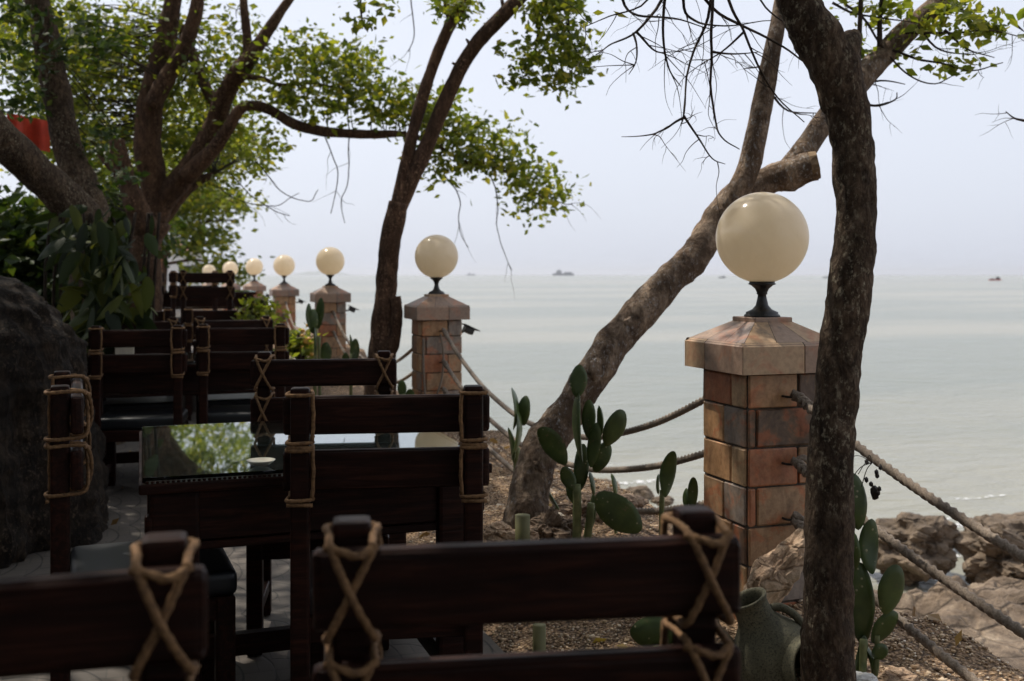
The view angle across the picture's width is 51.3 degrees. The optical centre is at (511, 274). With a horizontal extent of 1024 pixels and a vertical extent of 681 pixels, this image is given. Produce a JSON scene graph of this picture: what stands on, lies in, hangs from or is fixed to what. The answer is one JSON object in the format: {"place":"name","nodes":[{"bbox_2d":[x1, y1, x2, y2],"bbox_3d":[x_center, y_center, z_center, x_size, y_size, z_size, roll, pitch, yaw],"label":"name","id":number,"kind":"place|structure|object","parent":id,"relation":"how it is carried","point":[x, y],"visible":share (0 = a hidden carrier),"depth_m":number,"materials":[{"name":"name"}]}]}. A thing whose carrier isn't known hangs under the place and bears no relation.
{"place":"outdoors","nodes":[
{"label":"outdoors","id":0,"kind":"place"},
{"bbox_2d":[7,114,49,151],"bbox_3d":[-4.256,-1.251,9.406,0.393,0.356,0.109,0,0,0],"label":"red banner","id":1,"kind":"object","parent":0,"point":[35,132],"visible":0.64,"depth_m":9.40,"materials":[{"name":"fabric"}]},
{"bbox_2d":[115,347,133,353],"bbox_3d":[-2.594,0.488,7.144,0.120,0.140,0.100,0,0,-19],"label":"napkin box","id":2,"kind":"object","parent":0,"point":[125,350],"visible":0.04,"depth_m":7.10,"materials":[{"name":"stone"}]},
{"bbox_2d":[161,271,163,294],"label":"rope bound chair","id":3,"kind":"object","parent":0,"point":[162,289],"visible":0.09,"depth_m":12.73,"materials":[{"name":"brown wood"}]},
{"bbox_2d":[122,307,213,411],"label":"terrace","id":4,"kind":"structure","parent":0,"point":[178,312],"depth_m":10.55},
{"bbox_2d":[19,168,206,267],"bbox_3d":[-5.169,-0.023,13.381,2.461,2.808,2.075,0,0,7],"label":"background shrub","id":5,"kind":"object","parent":4,"relation":"on","point":[171,241],"visible":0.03,"depth_m":13.54,"materials":[{"name":"green plant"}]},
{"bbox_2d":[168,271,218,324],"bbox_3d":[-3.847,0.480,12.840,0.577,1.050,0.528,0,0,-22],"label":"rope bound chair","id":6,"kind":"object","parent":4,"relation":"on","point":[173,286],"visible":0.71,"depth_m":12.53,"materials":[{"name":"brown wood"}]},
{"bbox_2d":[178,270,234,352],"bbox_3d":[-3.171,0.480,11.083,0.577,1.050,0.528,0,0,-16],"label":"rope bound chair","id":7,"kind":"object","parent":4,"relation":"on","point":[185,292],"visible":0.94,"depth_m":11.23,"materials":[{"name":"brown wood"}]},
{"bbox_2d":[162,290,255,345],"bbox_3d":[-3.924,0.605,13.458,1.270,0.800,0.920,0,0,-19],"label":"glass topped table","id":8,"kind":"object","parent":4,"relation":"on","point":[199,303],"visible":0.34,"depth_m":13.09,"materials":[{"name":"brown"}]},
{"bbox_2d":[0,0,597,310],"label":"spreading tree","id":9,"kind":"object","parent":4,"relation":"on","point":[165,68],"visible":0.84,"depth_m":10.77,"materials":[{"name":"green plant"}]},
{"bbox_2d":[0,412,504,680],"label":"terrace paving","id":10,"kind":"structure","parent":0,"point":[127,504],"depth_m":4.71,"materials":[{"name":"grey stone"}]},
{"bbox_2d":[0,276,108,568],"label":"massive rock","id":11,"kind":"object","parent":10,"relation":"on","point":[40,340],"visible":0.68,"depth_m":5.27,"materials":[{"name":"grey stone"}]},
{"bbox_2d":[0,0,150,444],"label":"shade tree","id":12,"kind":"object","parent":10,"relation":"on","point":[70,178],"visible":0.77,"depth_m":8.44,"materials":[{"name":"green plant"}]},
{"bbox_2d":[25,204,163,393],"bbox_3d":[-3.026,0.224,7.700,1.091,1.474,0.864,0,0,-3],"label":"leaved vine","id":13,"kind":"object","parent":12,"relation":"attached to","point":[102,266],"visible":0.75,"depth_m":7.47,"materials":[{"name":"green plant"}]},
{"bbox_2d":[0,182,160,323],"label":"dark hedge","id":14,"kind":"object","parent":10,"relation":"on","point":[22,245],"visible":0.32,"depth_m":9.20,"materials":[{"name":"green plant"}]},
{"bbox_2d":[0,531,207,680],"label":"rope bound chair","id":15,"kind":"object","parent":10,"relation":"on","point":[145,615],"visible":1,"depth_m":1.19,"materials":[{"name":"brown wood"}]},
{"bbox_2d":[88,325,188,485],"bbox_3d":[-2.321,0.835,6.698,0.577,1.050,0.528,0,0,-11],"label":"rope bound chair","id":16,"kind":"object","parent":10,"relation":"on","point":[123,425],"visible":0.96,"depth_m":6.50,"materials":[{"name":"brown wood"}]},
{"bbox_2d":[43,370,236,680],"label":"rope bound chair","id":17,"kind":"object","parent":10,"relation":"on","point":[68,427],"visible":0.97,"depth_m":3.03,"materials":[{"name":"brown wood"}]},
{"bbox_2d":[101,317,179,452],"bbox_3d":[-2.615,0.835,7.486,0.577,1.050,0.528,0,0,-21],"label":"rope bound chair","id":18,"kind":"object","parent":10,"relation":"on","point":[158,402],"visible":0.19,"depth_m":7.45,"materials":[{"name":"brown wood"}]},
{"bbox_2d":[155,308,172,320],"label":"rope bound chair","id":19,"kind":"object","parent":10,"relation":"on","point":[164,314],"visible":0.19,"depth_m":9.82,"materials":[{"name":"brown wood"}]},
{"bbox_2d":[87,353,294,464],"bbox_3d":[-2.200,0.960,7.229,1.370,0.800,0.840,0,0,-19],"label":"glass topped table","id":20,"kind":"object","parent":10,"relation":"on","point":[143,384],"visible":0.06,"depth_m":6.86,"materials":[{"name":"brown"}]},
{"bbox_2d":[183,307,245,420],"bbox_3d":[-2.853,0.835,10.221,0.577,1.050,0.528,0,0,-17],"label":"rope bound chair","id":21,"kind":"object","parent":10,"relation":"on","point":[189,315],"visible":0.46,"depth_m":9.98,"materials":[{"name":"brown wood"}]},
{"bbox_2d":[193,316,272,423],"bbox_3d":[-2.007,0.835,7.729,0.577,1.050,0.528,0,0,-18],"label":"rope bound chair","id":22,"kind":"object","parent":10,"relation":"on","point":[238,398],"visible":0.3,"depth_m":7.84,"materials":[{"name":"brown wood"}]},
{"bbox_2d":[196,323,289,423],"bbox_3d":[-1.730,0.835,6.924,0.577,1.050,0.528,0,0,-9],"label":"rope bound chair","id":23,"kind":"object","parent":10,"relation":"on","point":[207,336],"visible":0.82,"depth_m":6.72,"materials":[{"name":"brown wood"}]},
{"bbox_2d":[231,294,290,327],"bbox_3d":[-2.314,0.778,9.785,0.532,1.204,0.716,0,0,-19],"label":"bright bush","id":24,"kind":"object","parent":10,"relation":"on","point":[259,307],"visible":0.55,"depth_m":9.73,"materials":[{"name":"green plant"}]},
{"bbox_2d":[273,322,326,386],"bbox_3d":[-1.697,0.879,8.666,0.490,1.002,0.648,0,0,-19],"label":"flowering plant","id":25,"kind":"object","parent":10,"relation":"on","point":[299,346],"visible":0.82,"depth_m":8.60,"materials":[{"name":"green plant"}]},
{"bbox_2d":[139,420,491,680],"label":"glass topped table","id":26,"kind":"object","parent":10,"relation":"on","point":[208,486],"visible":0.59,"depth_m":3.19,"materials":[{"name":"brown"}]},
{"bbox_2d":[246,457,275,465],"bbox_3d":[-0.733,0.550,3.112,0.084,0.018,0.084,0,0,-19],"label":"dish","id":27,"kind":"object","parent":26,"relation":"on","point":[262,461],"visible":1,"depth_m":3.12,"materials":[{"name":"white ceramic"}]},
{"bbox_2d":[246,350,396,655],"bbox_3d":[-0.727,0.835,4.081,0.577,1.050,0.528,0,0,-7],"label":"rope bound chair","id":28,"kind":"object","parent":10,"relation":"on","point":[378,371],"visible":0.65,"depth_m":4.22,"materials":[{"name":"brown wood"}]},
{"bbox_2d":[283,385,489,680],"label":"rope bound chair","id":29,"kind":"object","parent":10,"relation":"on","point":[309,469],"visible":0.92,"depth_m":2.96,"materials":[{"name":"brown wood"}]},
{"bbox_2d":[312,505,740,680],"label":"rope bound chair","id":30,"kind":"object","parent":10,"relation":"on","point":[683,580],"visible":1,"depth_m":1.40,"materials":[{"name":"brown wood"}]},
{"bbox_2d":[111,438,993,680],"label":"leaf litter","id":31,"kind":"object","parent":10,"relation":"on","point":[958,637],"visible":0.08,"depth_m":3.65,"materials":[{"name":"brown plant"}]},
{"bbox_2d":[290,270,353,274],"bbox_3d":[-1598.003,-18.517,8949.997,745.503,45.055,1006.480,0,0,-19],"label":"hills","id":32,"kind":"structure","parent":0,"point":[318,272],"depth_m":8673.19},
{"bbox_2d":[0,0,1023,274],"label":"sky","id":33,"kind":"structure","parent":0,"point":[950,189],"materials":[{"name":"white"}]},
{"bbox_2d":[193,309,1023,680],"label":"garden ground","id":34,"kind":"structure","parent":0,"point":[897,631],"depth_m":3.86,"materials":[{"name":"soil"}]},
{"bbox_2d":[88,98,279,289],"bbox_3d":[-9.587,-2.415,29.914,6.360,5.992,8.410,0,0,-19],"label":"layered tree","id":35,"kind":"object","parent":34,"relation":"on","point":[200,210],"visible":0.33,"depth_m":29.55,"materials":[{"name":"green plant"}]},
{"bbox_2d":[167,240,201,289],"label":"white house","id":36,"kind":"structure","parent":34,"relation":"on","point":[173,267],"depth_m":58.65,"materials":[{"name":"paint"}]},
{"bbox_2d":[202,264,215,309],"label":"lamp pillar","id":37,"kind":"structure","parent":34,"relation":"on","point":[208,268],"depth_m":25.88,"materials":[{"name":"glass"}]},
{"bbox_2d":[220,261,240,309],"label":"lamp pillar","id":38,"kind":"structure","parent":34,"relation":"on","point":[230,265],"depth_m":22.38,"materials":[{"name":"glass"}]},
{"bbox_2d":[242,258,269,297],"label":"lamp pillar","id":39,"kind":"structure","parent":34,"relation":"on","point":[254,267],"depth_m":19.88,"materials":[{"name":"glass"}]},
{"bbox_2d":[269,255,304,329],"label":"lamp pillar","id":40,"kind":"structure","parent":34,"relation":"on","point":[283,291],"depth_m":15.87,"materials":[{"name":"tile"}]},
{"bbox_2d":[305,298,331,395],"bbox_3d":[-1.454,0.782,7.984,0.153,1.215,0.148,0,0,25],"label":"prickly pear","id":41,"kind":"object","parent":34,"relation":"on","point":[314,318],"visible":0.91,"depth_m":7.99,"materials":[{"name":"green plant"}]},
{"bbox_2d":[310,247,358,356],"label":"lamp pillar","id":42,"kind":"structure","parent":34,"relation":"on","point":[330,261],"depth_m":11.87,"materials":[{"name":"tile"}]},
{"bbox_2d":[285,301,313,337],"bbox_3d":[-2.731,0.620,14.000,0.042,0.448,3.861,0,0,-19],"label":"barrier rope","id":43,"kind":"object","parent":42,"relation":"hanging from","point":[289,314],"visible":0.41,"depth_m":15.21,"materials":[{"name":"grey fabric"}]},
{"bbox_2d":[332,310,411,362],"bbox_3d":[-1.300,0.621,9.924,0.042,0.445,4.039,0,0,-20],"label":"barrier rope","id":44,"kind":"object","parent":42,"relation":"hanging from","point":[407,353],"visible":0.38,"depth_m":11.04,"materials":[{"name":"fabric"}]},
{"bbox_2d":[332,330,411,383],"bbox_3d":[-1.300,0.810,9.924,0.042,0.383,4.038,0,0,-20],"label":"barrier rope","id":45,"kind":"object","parent":42,"relation":"hanging from","point":[409,375],"visible":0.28,"depth_m":11.28,"materials":[{"name":"grey fabric"}]},
{"bbox_2d":[342,335,359,394],"bbox_3d":[-1.230,0.869,8.129,0.126,0.825,0.082,0,0,45],"label":"prickly pear","id":46,"kind":"object","parent":34,"relation":"on","point":[354,349],"visible":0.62,"depth_m":8.10,"materials":[{"name":"green plant"}]},
{"bbox_2d":[397,380,414,394],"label":"prickly pear","id":47,"kind":"object","parent":34,"relation":"on","point":[401,387],"visible":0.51,"depth_m":6.61,"materials":[{"name":"green plant"}]},
{"bbox_2d":[404,235,479,393],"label":"lamp pillar","id":48,"kind":"structure","parent":34,"relation":"on","point":[433,312],"depth_m":7.72,"materials":[{"name":"tile"}]},
{"bbox_2d":[422,339,425,393],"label":"tie rope","id":49,"kind":"object","parent":48,"relation":"hanging from","point":[423,362],"visible":0.85,"depth_m":7.63,"materials":[{"name":"grey fabric"}]},
{"bbox_2d":[436,334,444,393],"bbox_3d":[-0.518,0.646,7.663,0.066,0.434,0.029,0,0,-30],"label":"tie rope","id":50,"kind":"object","parent":48,"relation":"hanging from","point":[442,373],"visible":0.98,"depth_m":7.66,"materials":[{"name":"grey fabric"}]},
{"bbox_2d":[333,0,621,394],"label":"forked tree","id":51,"kind":"object","parent":34,"relation":"on","point":[386,322],"visible":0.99,"depth_m":7.93,"materials":[{"name":"green plant"}]},
{"bbox_2d":[483,521,514,541],"bbox_3d":[-0.044,1.074,4.407,0.168,0.116,0.127,0,0,-19],"label":"stone","id":52,"kind":"object","parent":34,"relation":"on","point":[499,531],"visible":0.64,"depth_m":4.36,"materials":[{"name":"brown stone"}]},
{"bbox_2d":[508,387,529,470],"bbox_3d":[0.020,0.895,5.484,0.111,0.628,0.126,0,0,39],"label":"prickly pear","id":53,"kind":"object","parent":34,"relation":"on","point":[521,412],"visible":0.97,"depth_m":5.48,"materials":[{"name":"green plant"}]},
{"bbox_2d":[515,513,529,539],"bbox_3d":[0.041,1.059,4.250,0.062,0.200,0.061,0,0,-19],"label":"bamboo stake","id":54,"kind":"object","parent":34,"relation":"on","point":[522,526],"visible":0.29,"depth_m":4.22,"materials":[{"name":"green plant"}]},
{"bbox_2d":[530,529,539,539],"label":"stone","id":55,"kind":"object","parent":34,"relation":"on","point":[534,535],"visible":0.33,"depth_m":4.28,"materials":[{"name":"stone"}]},
{"bbox_2d":[533,623,545,651],"bbox_3d":[0.090,1.310,3.500,0.042,0.320,0.042,0,0,-19],"label":"bamboo stake","id":56,"kind":"object","parent":34,"relation":"on","point":[539,636],"visible":0.52,"depth_m":3.48,"materials":[{"name":"green wood"}]},
{"bbox_2d":[530,508,571,539],"bbox_3d":[0.167,1.078,4.497,0.216,0.185,0.204,0,0,-19],"label":"stone","id":57,"kind":"object","parent":34,"relation":"on","point":[549,524],"visible":0.66,"depth_m":4.47,"materials":[{"name":"brown stone"}]},
{"bbox_2d":[550,502,572,514],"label":"stone","id":58,"kind":"object","parent":34,"relation":"on","point":[565,508],"visible":0.54,"depth_m":5.07,"materials":[{"name":"brown stone"}]},
{"bbox_2d":[562,514,585,537],"bbox_3d":[0.254,1.115,4.695,0.168,0.106,0.124,0,0,-31],"label":"stone","id":59,"kind":"object","parent":34,"relation":"on","point":[566,518],"visible":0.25,"depth_m":4.67,"materials":[{"name":"brown stone"}]},
{"bbox_2d":[549,473,617,533],"bbox_3d":[0.319,1.060,4.798,0.320,0.327,0.063,0,0,-4],"label":"prickly pear","id":60,"kind":"object","parent":34,"relation":"on","point":[614,485],"visible":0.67,"depth_m":4.79,"materials":[{"name":"green plant"}]},
{"bbox_2d":[537,365,642,537],"bbox_3d":[0.307,0.804,4.404,0.413,0.865,0.206,0,0,-19],"label":"prickly pear","id":61,"kind":"object","parent":34,"relation":"on","point":[617,512],"visible":0.99,"depth_m":4.39,"materials":[{"name":"green plant"}]},
{"bbox_2d":[581,490,648,521],"bbox_3d":[0.495,1.124,5.104,0.378,0.182,0.259,0,0,-19],"label":"stone","id":62,"kind":"object","parent":34,"relation":"on","point":[637,501],"visible":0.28,"depth_m":5.05,"materials":[{"name":"brown stone"}]},
{"bbox_2d":[630,617,671,645],"bbox_3d":[0.541,1.235,3.518,0.300,0.203,0.057,0,0,0],"label":"prickly pear","id":63,"kind":"object","parent":34,"relation":"on","point":[645,631],"visible":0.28,"depth_m":3.53,"materials":[{"name":"green plant"}]},
{"bbox_2d":[656,451,676,534],"bbox_3d":[0.603,0.933,4.243,0.101,0.473,0.058,0,0,45],"label":"prickly pear","id":64,"kind":"object","parent":34,"relation":"on","point":[666,476],"visible":0.93,"depth_m":4.22,"materials":[{"name":"green plant"}]},
{"bbox_2d":[683,477,697,505],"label":"prickly pear","id":65,"kind":"object","parent":34,"relation":"on","point":[690,495],"visible":0.59,"depth_m":4.06,"materials":[{"name":"green plant"}]},
{"bbox_2d":[560,0,876,680],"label":"tree","id":66,"kind":"object","parent":34,"relation":"on","point":[827,47],"visible":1,"depth_m":2.85,"materials":[{"name":"brown plant"}]},
{"bbox_2d":[685,192,819,619],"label":"lamp pillar","id":67,"kind":"structure","parent":34,"relation":"on","point":[757,363],"depth_m":3.60,"materials":[{"name":"tile"}]},
{"bbox_2d":[441,359,703,472],"bbox_3d":[0.160,0.801,5.795,0.042,0.390,3.983,0,0,-19],"label":"barrier rope","id":68,"kind":"object","parent":67,"relation":"hanging from","point":[657,465],"visible":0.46,"depth_m":4.82,"materials":[{"name":"brown fabric"}]},
{"bbox_2d":[442,386,703,514],"bbox_3d":[0.161,0.990,5.794,0.042,0.372,3.981,0,0,-19],"label":"barrier rope","id":69,"kind":"object","parent":67,"relation":"hanging from","point":[641,511],"visible":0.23,"depth_m":4.65,"materials":[{"name":"brown fabric"}]},
{"bbox_2d":[442,328,704,439],"bbox_3d":[0.160,0.616,5.795,0.042,0.469,3.985,0,0,-19],"label":"barrier rope","id":70,"kind":"object","parent":67,"relation":"hanging from","point":[666,418],"visible":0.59,"depth_m":4.75,"materials":[{"name":"fabric"}]},
{"bbox_2d":[791,511,803,520],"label":"tie rope","id":71,"kind":"object","parent":67,"relation":"hanging from","point":[796,515],"visible":0.22,"depth_m":3.55,"materials":[{"name":"beige fabric"}]},
{"bbox_2d":[791,391,806,462],"bbox_3d":[1.009,0.513,3.554,0.155,0.253,0.050,0,0,2],"label":"tie rope","id":72,"kind":"object","parent":67,"relation":"hanging from","point":[803,457],"visible":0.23,"depth_m":3.56,"materials":[{"name":"grey fabric"}]},
{"bbox_2d":[790,517,982,680],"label":"barrier rope","id":73,"kind":"object","parent":67,"relation":"hanging from","point":[947,659],"visible":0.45,"depth_m":2.94,"materials":[{"name":"brown fabric"}]},
{"bbox_2d":[790,389,1023,563],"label":"barrier rope","id":74,"kind":"object","parent":67,"relation":"hanging from","point":[932,499],"visible":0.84,"depth_m":2.93,"materials":[{"name":"brown fabric"}]},
{"bbox_2d":[790,457,1023,639],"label":"barrier rope","id":75,"kind":"object","parent":67,"relation":"hanging from","point":[980,604],"visible":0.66,"depth_m":2.88,"materials":[{"name":"brown fabric"}]},
{"bbox_2d":[716,587,802,680],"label":"clay jar","id":76,"kind":"object","parent":34,"relation":"on","point":[766,640],"visible":0.69,"depth_m":3.03,"materials":[{"name":"ceramic"}]},
{"bbox_2d":[501,0,1023,528],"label":"leaning tree","id":77,"kind":"object","parent":34,"relation":"on","point":[645,306],"visible":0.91,"depth_m":4.97,"materials":[{"name":"brown plant"}]},
{"bbox_2d":[743,528,804,603],"bbox_3d":[0.808,0.927,3.303,0.231,0.273,0.131,0,0,6],"label":"leaning rock","id":78,"kind":"object","parent":34,"relation":"on","point":[775,573],"visible":0.76,"depth_m":3.26,"materials":[{"name":"beige stone"}]},
{"bbox_2d":[856,671,877,680],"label":"stone","id":79,"kind":"object","parent":34,"relation":"on","point":[863,676],"visible":0.67,"depth_m":2.98,"materials":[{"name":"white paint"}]},
{"bbox_2d":[853,473,904,677],"bbox_3d":[1.040,0.907,3.062,0.164,0.665,0.083,0,0,14],"label":"prickly pear","id":80,"kind":"object","parent":34,"relation":"on","point":[891,584],"visible":0.8,"depth_m":3.07,"materials":[{"name":"green plant"}]},
{"bbox_2d":[854,455,881,499],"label":"dried seed pods","id":81,"kind":"object","parent":80,"relation":"attached to","point":[875,490],"visible":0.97,"depth_m":3.04,"materials":[{"name":"black plant"}]},
{"bbox_2d":[877,666,919,680],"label":"stone","id":82,"kind":"object","parent":34,"relation":"on","point":[891,673],"visible":1,"depth_m":2.88,"materials":[{"name":"beige stone"}]},
{"bbox_2d":[218,275,1023,592],"bbox_3d":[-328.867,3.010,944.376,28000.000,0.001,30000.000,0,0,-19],"label":"sea","id":83,"kind":"structure","parent":0,"point":[940,413],"depth_m":36.85,"materials":[{"name":"grey liquid"}]},
{"bbox_2d":[553,270,573,275],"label":"cargo ship","id":84,"kind":"object","parent":83,"relation":"on","point":[558,273],"visible":1,"depth_m":2596.69,"materials":[{"name":"grey paint"}]},
{"bbox_2d":[599,478,619,486],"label":"rock","id":85,"kind":"object","parent":83,"relation":"on","point":[608,480],"visible":0.19,"depth_m":14.54,"materials":[{"name":"beige stone"}]},
{"bbox_2d":[626,485,654,498],"bbox_3d":[1.687,3.002,14.400,0.462,0.320,0.406,0,0,-43],"label":"rock","id":86,"kind":"object","parent":83,"relation":"in","point":[645,491],"visible":0.41,"depth_m":14.27,"materials":[{"name":"beige stone"}]},
{"bbox_2d":[650,495,674,506],"bbox_3d":[1.943,2.883,13.617,0.288,0.131,0.288,0,0,-40],"label":"rock","id":87,"kind":"object","parent":83,"relation":"on","point":[669,500],"visible":0.7,"depth_m":13.54,"materials":[{"name":"beige stone"}]},
{"bbox_2d":[569,467,1004,556],"bbox_3d":[3.069,2.998,13.594,6.750,0.001,4.792,0,0,24],"label":"sea foam","id":88,"kind":"object","parent":83,"relation":"on","point":[948,518],"visible":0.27,"depth_m":14.53,"materials":[{"name":"white"}]},
{"bbox_2d":[862,512,958,585],"bbox_3d":[3.959,2.712,10.576,1.035,0.747,1.040,0,0,-19],"label":"boulder","id":89,"kind":"object","parent":83,"relation":"in","point":[929,538],"visible":0.65,"depth_m":10.27,"materials":[{"name":"stone"}]},
{"bbox_2d":[988,277,1000,280],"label":"fishing boat","id":90,"kind":"object","parent":83,"relation":"on","point":[997,279],"visible":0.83,"depth_m":519.59,"materials":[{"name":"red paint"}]},
{"bbox_2d":[990,512,1023,522],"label":"boulder","id":91,"kind":"object","parent":83,"relation":"in","point":[1016,516],"visible":0.1,"depth_m":11.68,"materials":[{"name":"beige stone"}]},
{"bbox_2d":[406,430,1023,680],"bbox_3d":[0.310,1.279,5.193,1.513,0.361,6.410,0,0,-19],"label":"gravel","id":92,"kind":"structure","parent":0,"point":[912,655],"depth_m":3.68,"materials":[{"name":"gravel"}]},
{"bbox_2d":[873,575,1023,671],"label":"rocky shore","id":93,"kind":"structure","parent":0,"point":[958,613],"depth_m":8.65,"materials":[{"name":"beige stone"}]},
{"bbox_2d":[953,514,1023,583],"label":"boulder","id":94,"kind":"object","parent":93,"relation":"on","point":[984,560],"visible":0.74,"depth_m":10.00,"materials":[{"name":"brown stone"}]}
]}

